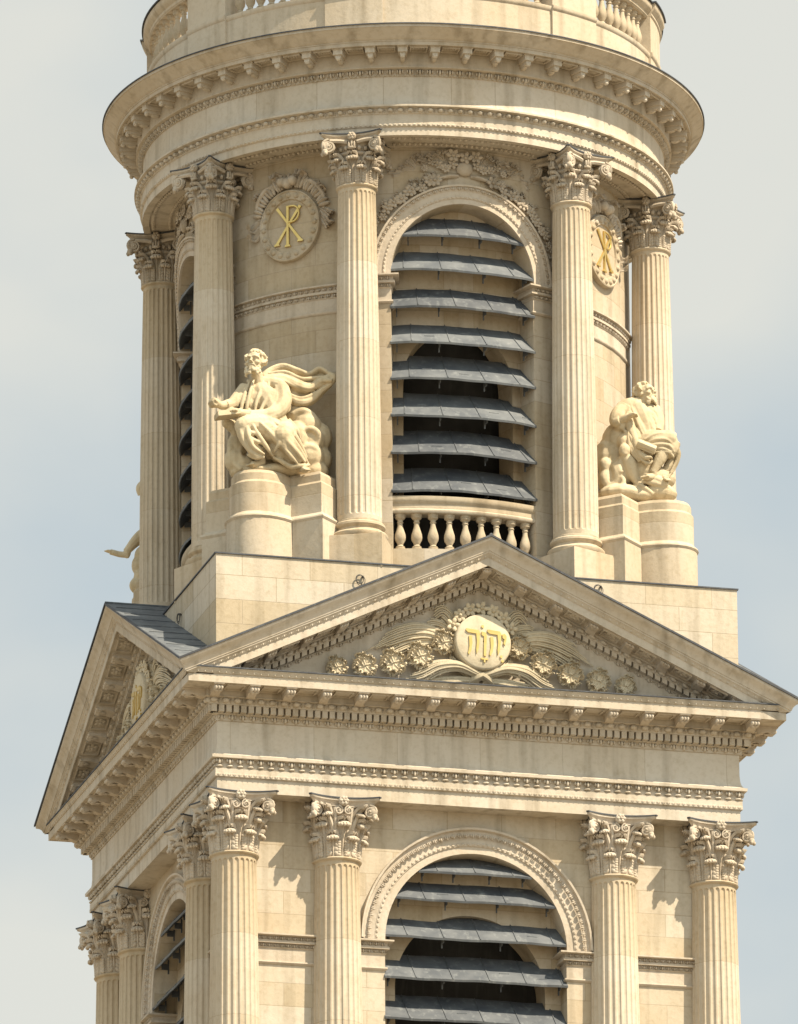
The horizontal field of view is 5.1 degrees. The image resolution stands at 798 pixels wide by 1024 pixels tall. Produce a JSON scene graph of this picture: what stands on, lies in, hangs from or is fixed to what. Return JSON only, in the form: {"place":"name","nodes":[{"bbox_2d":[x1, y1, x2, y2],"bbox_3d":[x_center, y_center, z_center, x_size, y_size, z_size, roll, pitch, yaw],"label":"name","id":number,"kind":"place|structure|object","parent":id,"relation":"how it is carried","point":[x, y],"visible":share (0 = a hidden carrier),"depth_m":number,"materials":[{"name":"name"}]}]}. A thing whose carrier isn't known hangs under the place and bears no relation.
{"place":"outdoors","nodes":[
{"label":"outdoors","id":0,"kind":"place"},
{"bbox_2d":[0,0,797,1023],"label":"sky","id":1,"kind":"structure","parent":0,"point":[71,294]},
{"bbox_2d":[34,0,797,1023],"bbox_3d":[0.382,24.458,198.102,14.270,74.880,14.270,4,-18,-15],"label":"bell tower","id":2,"kind":"structure","parent":0,"point":[438,694],"depth_m":200.74,"materials":[{"name":"stone"}]},
{"bbox_2d":[104,482,139,591],"bbox_3d":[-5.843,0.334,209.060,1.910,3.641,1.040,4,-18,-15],"label":"statue","id":3,"kind":"object","parent":2,"relation":"on","point":[132,545],"visible":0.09,"depth_m":208.96,"materials":[{"name":"stone"}]},
{"bbox_2d":[152,908,185,1023],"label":"window","id":4,"kind":"structure","parent":2,"relation":"in","point":[177,991],"depth_m":202.35,"materials":[{"name":"metal"}]},
{"bbox_2d":[178,282,193,565],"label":"window","id":5,"kind":"structure","parent":2,"relation":"in","point":[186,334],"depth_m":205.99,"materials":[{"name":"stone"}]},
{"bbox_2d":[208,348,335,476],"bbox_3d":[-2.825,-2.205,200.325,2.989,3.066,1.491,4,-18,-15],"label":"statue","id":6,"kind":"object","parent":2,"relation":"on","point":[281,422],"visible":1,"depth_m":200.14,"materials":[{"name":"stone"}]},
{"bbox_2d":[390,212,537,504],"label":"window","id":7,"kind":"structure","parent":2,"relation":"in","point":[459,276],"depth_m":202.11,"materials":[{"name":"metal"}]},
{"bbox_2d":[384,859,567,1023],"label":"window","id":8,"kind":"structure","parent":2,"relation":"in","point":[464,900],"depth_m":197.62,"materials":[{"name":"metal"}]},
{"bbox_2d":[597,381,680,501],"bbox_3d":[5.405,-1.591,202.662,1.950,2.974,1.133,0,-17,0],"label":"statue","id":9,"kind":"object","parent":2,"relation":"on","point":[638,446],"visible":1,"depth_m":202.32,"materials":[{"name":"stone"}]}
]}

